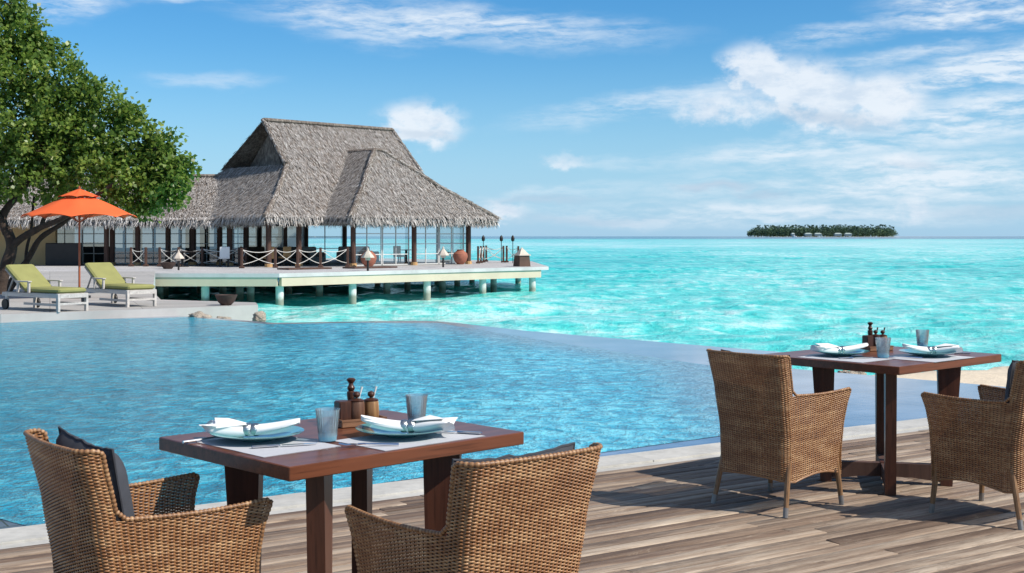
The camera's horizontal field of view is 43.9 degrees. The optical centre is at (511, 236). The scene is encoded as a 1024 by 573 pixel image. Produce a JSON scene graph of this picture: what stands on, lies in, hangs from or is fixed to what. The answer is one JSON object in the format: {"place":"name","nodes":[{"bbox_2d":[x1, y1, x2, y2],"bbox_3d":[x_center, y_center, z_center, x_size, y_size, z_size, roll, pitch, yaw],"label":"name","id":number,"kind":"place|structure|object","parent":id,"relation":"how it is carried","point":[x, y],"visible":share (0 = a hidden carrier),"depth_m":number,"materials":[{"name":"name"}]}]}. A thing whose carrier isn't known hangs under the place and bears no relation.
{"place":"outdoors","nodes":[
{"label":"outdoors","id":0,"kind":"place"},
{"bbox_2d":[0,271,257,322],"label":"terrace","id":1,"kind":"structure","parent":0,"point":[18,310],"depth_m":25.66,"materials":[{"name":"white concrete"}]},
{"bbox_2d":[1,264,87,311],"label":"sun lounger","id":2,"kind":"object","parent":1,"relation":"on","point":[30,280],"visible":1,"depth_m":24.23,"materials":[{"name":"fabric"}]},
{"bbox_2d":[21,186,137,297],"bbox_3d":[-9.880,0.130,29.000,2.406,2.561,2.406,0,0,-34],"label":"patio umbrella","id":3,"kind":"object","parent":1,"relation":"on","point":[86,207],"visible":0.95,"depth_m":28.56,"materials":[{"name":"orange fabric"}]},
{"bbox_2d":[0,0,204,293],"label":"broadleaf tree","id":4,"kind":"object","parent":1,"relation":"on","point":[63,151],"visible":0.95,"depth_m":30.75,"materials":[{"name":"green plant"}]},
{"bbox_2d":[81,262,156,307],"bbox_3d":[-8.040,0.980,25.941,1.880,0.860,0.745,0,0,44],"label":"sun lounger","id":5,"kind":"object","parent":1,"relation":"on","point":[106,277],"visible":0.95,"depth_m":25.93,"materials":[{"name":"green fabric"}]},
{"bbox_2d":[215,294,236,304],"bbox_3d":[-5.830,1.302,25.900,0.456,0.215,0.456,0,0,0],"label":"planter bowl","id":6,"kind":"object","parent":1,"relation":"on","point":[225,299],"visible":1,"depth_m":25.76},
{"bbox_2d":[252,311,265,321],"bbox_3d":[-5.015,1.620,25.192,0.282,0.280,0.354,0,0,0],"label":"coral rock","id":7,"kind":"object","parent":1,"relation":"on","point":[259,316],"visible":0.85,"depth_m":25.09,"materials":[{"name":"beige stone"}]},
{"bbox_2d":[0,317,720,525],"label":"pool water","id":8,"kind":"structure","parent":0,"point":[130,391],"depth_m":13.17,"materials":[{"name":"blue liquid"}]},
{"bbox_2d":[0,316,1005,528],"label":"pool ledge","id":9,"kind":"object","parent":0,"point":[860,410],"visible":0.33,"depth_m":13.75,"materials":[{"name":"blue tile"}]},
{"bbox_2d":[188,311,211,317],"bbox_3d":[-6.033,1.591,24.547,0.483,0.282,0.379,0,0,0],"label":"coral rock","id":10,"kind":"object","parent":9,"relation":"on","point":[197,314],"visible":0.38,"depth_m":24.47,"materials":[{"name":"beige stone"}]},
{"bbox_2d":[217,316,231,318],"bbox_3d":[-5.631,1.644,24.700,0.342,0.176,0.348,0,0,-42],"label":"coral rock","id":11,"kind":"object","parent":9,"relation":"on","point":[220,317],"visible":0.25,"depth_m":24.64,"materials":[{"name":"beige stone"}]},
{"bbox_2d":[0,0,1023,235],"label":"sky","id":12,"kind":"structure","parent":0,"point":[550,117],"materials":[{"name":"blue"}]},
{"bbox_2d":[155,236,1023,374],"bbox_3d":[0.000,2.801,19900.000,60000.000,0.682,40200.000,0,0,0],"label":"sea","id":13,"kind":"structure","parent":0,"point":[798,293],"depth_m":61.66,"materials":[{"name":"liquid"}]},
{"bbox_2d":[34,258,548,305],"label":"pier deck","id":14,"kind":"structure","parent":13,"relation":"in","point":[204,278],"depth_m":56.41,"materials":[{"name":"white concrete"}]},
{"bbox_2d":[83,246,115,262],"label":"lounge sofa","id":15,"kind":"object","parent":14,"relation":"on","point":[100,247],"visible":0.21,"depth_m":70.06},
{"bbox_2d":[128,247,148,265],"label":"rope fence","id":16,"kind":"object","parent":14,"relation":"on","point":[145,257],"visible":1,"depth_m":62.74,"materials":[{"name":"brown wood"}]},
{"bbox_2d":[159,262,175,268],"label":"planter bowl","id":17,"kind":"object","parent":14,"relation":"on","point":[167,265],"visible":1,"depth_m":57.89,"materials":[{"name":"brown ceramic"}]},
{"bbox_2d":[173,249,183,269],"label":"post lantern","id":18,"kind":"object","parent":14,"relation":"on","point":[178,256],"visible":0.95,"depth_m":55.92,"materials":[{"name":"metal"}]},
{"bbox_2d":[163,251,200,266],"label":"pavilion table","id":19,"kind":"object","parent":14,"relation":"on","point":[182,260],"visible":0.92,"depth_m":61.91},
{"bbox_2d":[157,247,247,266],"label":"rope fence","id":20,"kind":"object","parent":14,"relation":"on","point":[202,249],"visible":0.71,"depth_m":62.94,"materials":[{"name":"white fabric"}]},
{"bbox_2d":[196,246,225,261],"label":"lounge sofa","id":21,"kind":"object","parent":14,"relation":"on","point":[205,247],"visible":0.13,"depth_m":70.34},
{"bbox_2d":[219,247,229,266],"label":"dining chair","id":22,"kind":"object","parent":14,"relation":"on","point":[224,252],"visible":1,"depth_m":61.74,"materials":[{"name":"white fabric"}]},
{"bbox_2d":[0,118,502,266],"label":"thatched pavilion","id":23,"kind":"structure","parent":14,"relation":"on","point":[274,182],"depth_m":66.05,"materials":[{"name":"grey plant"}]},
{"bbox_2d":[57,227,81,242],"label":"window","id":24,"kind":"structure","parent":23,"relation":"in","point":[64,233],"depth_m":67.48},
{"bbox_2d":[82,227,103,263],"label":"window","id":25,"kind":"structure","parent":23,"relation":"in","point":[93,233],"depth_m":67.48,"materials":[{"name":"grey metal"}]},
{"bbox_2d":[115,226,134,263],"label":"window","id":26,"kind":"structure","parent":23,"relation":"in","point":[125,233],"depth_m":67.48,"materials":[{"name":"white metal"}]},
{"bbox_2d":[140,225,164,263],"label":"window","id":27,"kind":"structure","parent":23,"relation":"in","point":[153,233],"depth_m":67.48,"materials":[{"name":"white metal"}]},
{"bbox_2d":[171,227,188,263],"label":"window","id":28,"kind":"structure","parent":23,"relation":"in","point":[181,233],"depth_m":67.48,"materials":[{"name":"wood"}]},
{"bbox_2d":[196,226,216,263],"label":"window","id":29,"kind":"structure","parent":23,"relation":"in","point":[206,233],"depth_m":67.48,"materials":[{"name":"grey metal"}]},
{"bbox_2d":[222,226,242,263],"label":"window","id":30,"kind":"structure","parent":23,"relation":"in","point":[233,233],"depth_m":67.50,"materials":[{"name":"wood"}]},
{"bbox_2d":[224,224,257,247],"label":"window","id":31,"kind":"structure","parent":23,"relation":"in","point":[224,224],"depth_m":72.05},
{"bbox_2d":[263,224,303,246],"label":"window","id":32,"kind":"structure","parent":23,"relation":"in","point":[263,224],"depth_m":74.22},
{"bbox_2d":[309,225,342,260],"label":"window","id":33,"kind":"structure","parent":23,"relation":"in","point":[324,248],"depth_m":76.52,"materials":[{"name":"grey metal"}]},
{"bbox_2d":[356,223,381,265],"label":"window","id":34,"kind":"structure","parent":23,"relation":"in","point":[366,233],"depth_m":63.84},
{"bbox_2d":[382,223,408,264],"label":"window","id":35,"kind":"structure","parent":23,"relation":"in","point":[395,233],"depth_m":64.91,"materials":[{"name":"grey metal"}]},
{"bbox_2d":[417,223,438,263],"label":"window","id":36,"kind":"structure","parent":23,"relation":"in","point":[425,233],"depth_m":66.73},
{"bbox_2d":[439,223,463,263],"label":"window","id":37,"kind":"structure","parent":23,"relation":"in","point":[451,233],"depth_m":67.70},
{"bbox_2d":[440,224,465,261],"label":"window","id":38,"kind":"structure","parent":23,"relation":"in","point":[456,224],"depth_m":71.36,"materials":[{"name":"white metal"}]},
{"bbox_2d":[241,247,265,262],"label":"lounge sofa","id":39,"kind":"object","parent":14,"relation":"on","point":[251,259],"visible":0.36,"depth_m":68.56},
{"bbox_2d":[250,251,265,265],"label":"pavilion table","id":40,"kind":"object","parent":14,"relation":"on","point":[256,256],"visible":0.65,"depth_m":63.97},
{"bbox_2d":[261,247,274,265],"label":"dining chair","id":41,"kind":"object","parent":14,"relation":"on","point":[272,256],"visible":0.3,"depth_m":62.78,"materials":[{"name":"wood"}]},
{"bbox_2d":[278,247,290,265],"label":"dining chair","id":42,"kind":"object","parent":14,"relation":"on","point":[288,250],"visible":0.88,"depth_m":63.41,"materials":[{"name":"beige fabric"}]},
{"bbox_2d":[272,247,309,264],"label":"lounge sofa","id":43,"kind":"object","parent":14,"relation":"on","point":[293,258],"visible":0.34,"depth_m":65.46,"materials":[{"name":"wicker"}]},
{"bbox_2d":[239,247,349,267],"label":"rope fence","id":44,"kind":"object","parent":14,"relation":"on","point":[297,251],"visible":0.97,"depth_m":60.41,"materials":[{"name":"white fabric"}]},
{"bbox_2d":[277,267,331,269],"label":"deck step","id":45,"kind":"object","parent":14,"relation":"on","point":[301,268],"visible":1,"depth_m":56.96,"materials":[{"name":"brown wood"}]},
{"bbox_2d":[302,247,325,262],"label":"lounge sofa","id":46,"kind":"object","parent":14,"relation":"on","point":[315,257],"visible":0.29,"depth_m":68.98,"materials":[{"name":"black fabric"}]},
{"bbox_2d":[336,246,378,261],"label":"lounge sofa","id":47,"kind":"object","parent":14,"relation":"on","point":[342,257],"visible":0.56,"depth_m":71.10,"materials":[{"name":"black fabric"}]},
{"bbox_2d":[361,248,373,270],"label":"post lantern","id":48,"kind":"object","parent":14,"relation":"on","point":[367,255],"visible":1,"depth_m":54.61,"materials":[{"name":"metal"}]},
{"bbox_2d":[361,251,376,265],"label":"clay pot","id":49,"kind":"object","parent":14,"relation":"on","point":[372,261],"visible":0.51,"depth_m":61.77,"materials":[{"name":"ceramic"}]},
{"bbox_2d":[342,266,397,268],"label":"deck step","id":50,"kind":"object","parent":14,"relation":"on","point":[361,267],"visible":0.98,"depth_m":59.35,"materials":[{"name":"brown wood"}]},
{"bbox_2d":[393,246,404,263],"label":"dining chair","id":51,"kind":"object","parent":14,"relation":"on","point":[398,249],"visible":0.84,"depth_m":67.70,"materials":[{"name":"grey wood"}]},
{"bbox_2d":[402,249,410,262],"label":"pavilion table","id":52,"kind":"object","parent":14,"relation":"on","point":[406,255],"visible":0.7,"depth_m":69.83,"materials":[{"name":"brown wood"}]},
{"bbox_2d":[438,247,448,266],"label":"post lantern","id":53,"kind":"object","parent":14,"relation":"on","point":[443,253],"visible":1,"depth_m":61.10,"materials":[{"name":"metal"}]},
{"bbox_2d":[453,249,467,263],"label":"clay pot","id":54,"kind":"object","parent":14,"relation":"on","point":[460,256],"visible":1,"depth_m":67.13,"materials":[{"name":"ceramic"}]},
{"bbox_2d":[476,245,504,263],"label":"rope fence","id":55,"kind":"object","parent":14,"relation":"on","point":[484,253],"visible":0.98,"depth_m":72.15,"materials":[{"name":"white fabric"}]},
{"bbox_2d":[500,235,502,262],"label":"pier torch","id":56,"kind":"object","parent":14,"relation":"on","point":[501,238],"visible":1,"depth_m":71.98,"materials":[{"name":"metal"}]},
{"bbox_2d":[505,246,518,261],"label":"rope fence","id":57,"kind":"object","parent":14,"relation":"on","point":[507,250],"visible":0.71,"depth_m":72.39,"materials":[{"name":"white fabric"}]},
{"bbox_2d":[511,235,514,262],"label":"pier torch","id":58,"kind":"object","parent":14,"relation":"on","point":[512,238],"visible":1,"depth_m":71.00,"materials":[{"name":"metal"}]},
{"bbox_2d":[513,248,530,266],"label":"stone marker","id":59,"kind":"object","parent":14,"relation":"on","point":[521,257],"visible":1,"depth_m":62.63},
{"bbox_2d":[872,366,1008,386],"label":"beach sand","id":60,"kind":"structure","parent":0,"point":[995,376],"depth_m":14.82,"materials":[{"name":"beige sand"}]},
{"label":"island ground","id":61,"kind":"structure","parent":0,"visible":0},
{"bbox_2d":[746,224,897,236],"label":"island wood","id":62,"kind":"object","parent":61,"relation":"on","point":[824,231],"visible":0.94,"depth_m":4055.64,"materials":[{"name":"green plant"}]},
{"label":"deck base","id":63,"kind":"structure","parent":0,"visible":0},
{"bbox_2d":[0,418,966,548],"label":"coping apron","id":64,"kind":"object","parent":63,"relation":"attached to","point":[26,543],"depth_m":7.43,"materials":[{"name":"grey stone"}]},
{"bbox_2d":[0,429,1023,572],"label":"timber deck","id":65,"kind":"structure","parent":63,"relation":"on","point":[666,518],"depth_m":6.55,"materials":[{"name":"brown wood"}]},
{"bbox_2d":[23,426,273,572],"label":"wicker armchair","id":66,"kind":"object","parent":65,"relation":"on","point":[90,495],"visible":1,"depth_m":3.92,"materials":[{"name":"wicker"}]},
{"bbox_2d":[159,410,523,572],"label":"dining table","id":67,"kind":"object","parent":65,"relation":"on","point":[317,470],"visible":0.67,"depth_m":4.42,"materials":[{"name":"brown wood"}]},
{"bbox_2d":[197,436,341,457],"bbox_3d":[-0.849,0.724,4.419,0.315,0.002,0.430,0,0,-44],"label":"placemat","id":68,"kind":"object","parent":67,"relation":"on","point":[236,445],"visible":0.77,"depth_m":4.37,"materials":[{"name":"fabric"}]},
{"bbox_2d":[182,436,219,443],"bbox_3d":[-1.068,0.717,4.493,0.205,0.014,0.025,0,0,-40],"label":"fork","id":69,"kind":"object","parent":68,"relation":"on","point":[193,440],"visible":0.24,"depth_m":4.46,"materials":[{"name":"metal"}]},
{"bbox_2d":[210,426,303,441],"bbox_3d":[-0.904,0.707,4.504,0.330,0.031,0.330,0,0,0],"label":"plate","id":70,"kind":"object","parent":68,"relation":"on","point":[283,433],"visible":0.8,"depth_m":4.49,"materials":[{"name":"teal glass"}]},
{"bbox_2d":[199,418,299,436],"bbox_3d":[-0.926,0.678,4.505,0.345,0.065,0.124,0,0,-2],"label":"rolled napkin","id":71,"kind":"object","parent":70,"relation":"on","point":[228,427],"visible":1,"depth_m":4.48,"materials":[{"name":"white fabric"}]},
{"bbox_2d":[251,443,316,447],"bbox_3d":[-0.780,0.717,4.359,0.230,0.009,0.017,0,0,-20],"label":"knife","id":72,"kind":"object","parent":68,"relation":"on","point":[265,446],"visible":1,"depth_m":4.34,"materials":[{"name":"metal"}]},
{"bbox_2d":[315,407,339,441],"bbox_3d":[-0.650,0.665,4.477,0.088,0.112,0.088,0,0,0],"label":"tumbler","id":73,"kind":"object","parent":67,"relation":"on","point":[327,437],"visible":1,"depth_m":4.46,"materials":[{"name":"clear glass"}]},
{"bbox_2d":[329,415,386,427],"bbox_3d":[-0.591,0.709,4.875,0.190,0.030,0.116,0,0,-33],"label":"condiment tray","id":74,"kind":"object","parent":67,"relation":"on","point":[352,423],"visible":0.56,"depth_m":4.80,"materials":[{"name":"brown wood"}]},
{"bbox_2d":[334,400,350,419],"bbox_3d":[-0.645,0.664,4.840,0.050,0.074,0.055,0,0,-33],"label":"napkin box","id":75,"kind":"object","parent":74,"relation":"on","point":[344,406],"visible":0.88,"depth_m":4.82,"materials":[{"name":"brown wood"}]},
{"bbox_2d":[347,378,355,400],"bbox_3d":[-0.622,0.624,4.903,0.038,0.155,0.038,0,0,-33],"label":"pepper mill","id":76,"kind":"object","parent":74,"relation":"on","point":[351,387],"visible":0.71,"depth_m":4.89,"materials":[{"name":"brown wood"}]},
{"bbox_2d":[349,387,364,419],"bbox_3d":[-0.595,0.640,4.859,0.063,0.123,0.063,0,0,-14],"label":"spice jar","id":77,"kind":"object","parent":74,"relation":"on","point":[357,407],"visible":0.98,"depth_m":4.83,"materials":[{"name":"brown wood"}]},
{"bbox_2d":[364,386,378,416],"bbox_3d":[-0.544,0.642,4.906,0.061,0.119,0.061,0,0,-14],"label":"spice jar","id":78,"kind":"object","parent":74,"relation":"on","point":[371,403],"visible":0.91,"depth_m":4.88,"materials":[{"name":"brown wood"}]},
{"bbox_2d":[335,430,483,450],"bbox_3d":[-0.366,0.724,4.545,0.460,0.002,0.300,0,0,-44],"label":"placemat","id":79,"kind":"object","parent":67,"relation":"on","point":[430,438],"visible":0.68,"depth_m":4.51,"materials":[{"name":"fabric"}]},
{"bbox_2d":[339,443,398,445],"bbox_3d":[-0.492,0.717,4.366,0.205,0.014,0.025,0,0,-5],"label":"fork","id":80,"kind":"object","parent":79,"relation":"on","point":[386,444],"visible":1,"depth_m":4.37,"materials":[{"name":"metal"}]},
{"bbox_2d":[356,420,442,437],"bbox_3d":[-0.400,0.707,4.596,0.330,0.031,0.330,0,0,0],"label":"plate","id":81,"kind":"object","parent":79,"relation":"on","point":[375,430],"visible":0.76,"depth_m":4.58,"materials":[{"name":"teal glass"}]},
{"bbox_2d":[361,415,457,432],"bbox_3d":[-0.373,0.678,4.585,0.345,0.065,0.124,0,0,4],"label":"rolled napkin","id":82,"kind":"object","parent":81,"relation":"on","point":[428,423],"visible":0.97,"depth_m":4.56,"materials":[{"name":"white fabric"}]},
{"bbox_2d":[444,431,481,434],"bbox_3d":[-0.216,0.717,4.657,0.230,0.009,0.017,0,0,20],"label":"knife","id":83,"kind":"object","parent":79,"relation":"on","point":[470,432],"visible":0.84,"depth_m":4.63,"materials":[{"name":"metal"}]},
{"bbox_2d":[405,393,427,419],"bbox_3d":[-0.366,0.665,4.875,0.088,0.112,0.088,0,0,0],"label":"tumbler","id":84,"kind":"object","parent":67,"relation":"on","point":[409,407],"visible":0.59,"depth_m":4.86,"materials":[{"name":"clear glass"}]},
{"bbox_2d":[344,442,602,572],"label":"wicker armchair","id":85,"kind":"object","parent":65,"relation":"on","point":[508,513],"visible":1,"depth_m":3.69,"materials":[{"name":"wicker"}]},
{"bbox_2d":[706,349,851,517],"bbox_3d":[1.470,1.067,7.098,0.654,0.873,0.572,0,0,-42],"label":"wicker armchair","id":86,"kind":"object","parent":65,"relation":"on","point":[758,404],"visible":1,"depth_m":6.90,"materials":[{"name":"wicker"}]},
{"bbox_2d":[765,345,1000,495],"bbox_3d":[2.258,1.113,7.788,1.150,0.775,0.970,0,0,-42],"label":"dining table","id":87,"kind":"object","parent":65,"relation":"on","point":[886,467],"visible":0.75,"depth_m":7.61,"materials":[{"name":"brown wood"}]},
{"bbox_2d":[800,354,890,362],"bbox_3d":[1.973,0.724,7.536,0.320,0.002,0.450,0,0,-42],"label":"placemat","id":88,"kind":"object","parent":87,"relation":"on","point":[836,358],"visible":0.87,"depth_m":7.50,"materials":[{"name":"fabric"}]},
{"bbox_2d":[816,349,868,356],"bbox_3d":[1.989,0.707,7.671,0.330,0.031,0.330,0,0,0],"label":"plate","id":89,"kind":"object","parent":88,"relation":"on","point":[856,352],"visible":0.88,"depth_m":7.60,"materials":[{"name":"teal glass"}]},
{"bbox_2d":[810,343,867,352],"bbox_3d":[1.982,0.678,7.670,0.345,0.065,0.124,0,0,-8],"label":"rolled napkin","id":90,"kind":"object","parent":89,"relation":"on","point":[825,347],"visible":0.92,"depth_m":7.65,"materials":[{"name":"white fabric"}]},
{"bbox_2d":[839,357,869,358],"bbox_3d":[2.030,0.717,7.494,0.230,0.009,0.017,0,0,-15],"label":"knife","id":91,"kind":"object","parent":88,"relation":"on","point":[851,357],"visible":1,"depth_m":7.48,"materials":[{"name":"metal"}]},
{"bbox_2d":[861,345,893,350],"bbox_3d":[2.308,0.709,8.056,0.190,0.030,0.116,0,0,-25],"label":"condiment tray","id":92,"kind":"object","parent":87,"relation":"on","point":[873,348],"visible":0.6,"depth_m":8.00,"materials":[{"name":"brown wood"}]},
{"bbox_2d":[862,335,872,346],"bbox_3d":[2.249,0.664,8.028,0.050,0.074,0.055,0,0,-25],"label":"napkin box","id":93,"kind":"object","parent":92,"relation":"on","point":[868,339],"visible":0.86,"depth_m":8.01,"materials":[{"name":"brown wood"}]},
{"bbox_2d":[868,322,872,334],"bbox_3d":[2.281,0.624,8.088,0.038,0.155,0.038,0,0,-25],"label":"pepper mill","id":94,"kind":"object","parent":92,"relation":"on","point":[870,330],"visible":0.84,"depth_m":8.08,"materials":[{"name":"brown wood"}]},
{"bbox_2d":[872,327,880,345],"bbox_3d":[2.302,0.640,8.040,0.063,0.123,0.063,0,0,-6],"label":"spice jar","id":95,"kind":"object","parent":92,"relation":"on","point":[875,332],"visible":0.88,"depth_m":8.02,"materials":[{"name":"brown wood"}]},
{"bbox_2d":[880,327,886,345],"bbox_3d":[2.358,0.642,8.079,0.061,0.119,0.061,0,0,-6],"label":"spice jar","id":96,"kind":"object","parent":92,"relation":"on","point":[883,336],"visible":0.81,"depth_m":8.05,"materials":[{"name":"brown wood"}]},
{"bbox_2d":[875,337,890,357],"bbox_3d":[2.204,0.663,7.542,0.092,0.118,0.092,0,0,0],"label":"tumbler","id":97,"kind":"object","parent":87,"relation":"on","point":[883,355],"visible":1,"depth_m":7.52,"materials":[{"name":"clear glass"}]},
{"bbox_2d":[916,329,928,346],"bbox_3d":[2.671,0.665,8.263,0.088,0.112,0.088,0,0,0],"label":"tumbler","id":98,"kind":"object","parent":87,"relation":"on","point":[925,344],"visible":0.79,"depth_m":8.24,"materials":[{"name":"clear glass"}]},
{"bbox_2d":[887,355,974,361],"bbox_3d":[2.492,0.724,7.554,0.460,0.002,0.320,0,0,-42],"label":"placemat","id":99,"kind":"object","parent":87,"relation":"on","point":[941,358],"visible":0.82,"depth_m":7.50,"materials":[{"name":"fabric"}]},
{"bbox_2d":[889,356,921,358],"bbox_3d":[2.320,0.717,7.511,0.205,0.014,0.025,0,0,20],"label":"fork","id":100,"kind":"object","parent":99,"relation":"on","point":[907,357],"visible":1,"depth_m":7.50,"materials":[{"name":"metal"}]},
{"bbox_2d":[899,349,955,356],"bbox_3d":[2.501,0.707,7.645,0.330,0.031,0.330,0,0,0],"label":"plate","id":101,"kind":"object","parent":99,"relation":"on","point":[915,352],"visible":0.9,"depth_m":7.57,"materials":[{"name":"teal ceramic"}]},
{"bbox_2d":[902,343,962,352],"bbox_3d":[2.528,0.678,7.643,0.345,0.065,0.124,0,0,4],"label":"rolled napkin","id":102,"kind":"object","parent":101,"relation":"on","point":[945,348],"visible":0.88,"depth_m":7.62,"materials":[{"name":"white fabric"}]},
{"bbox_2d":[921,360,1023,529],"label":"wicker armchair","id":103,"kind":"object","parent":65,"relation":"on","point":[984,442],"visible":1,"depth_m":6.65,"materials":[{"name":"wicker"}]}
]}

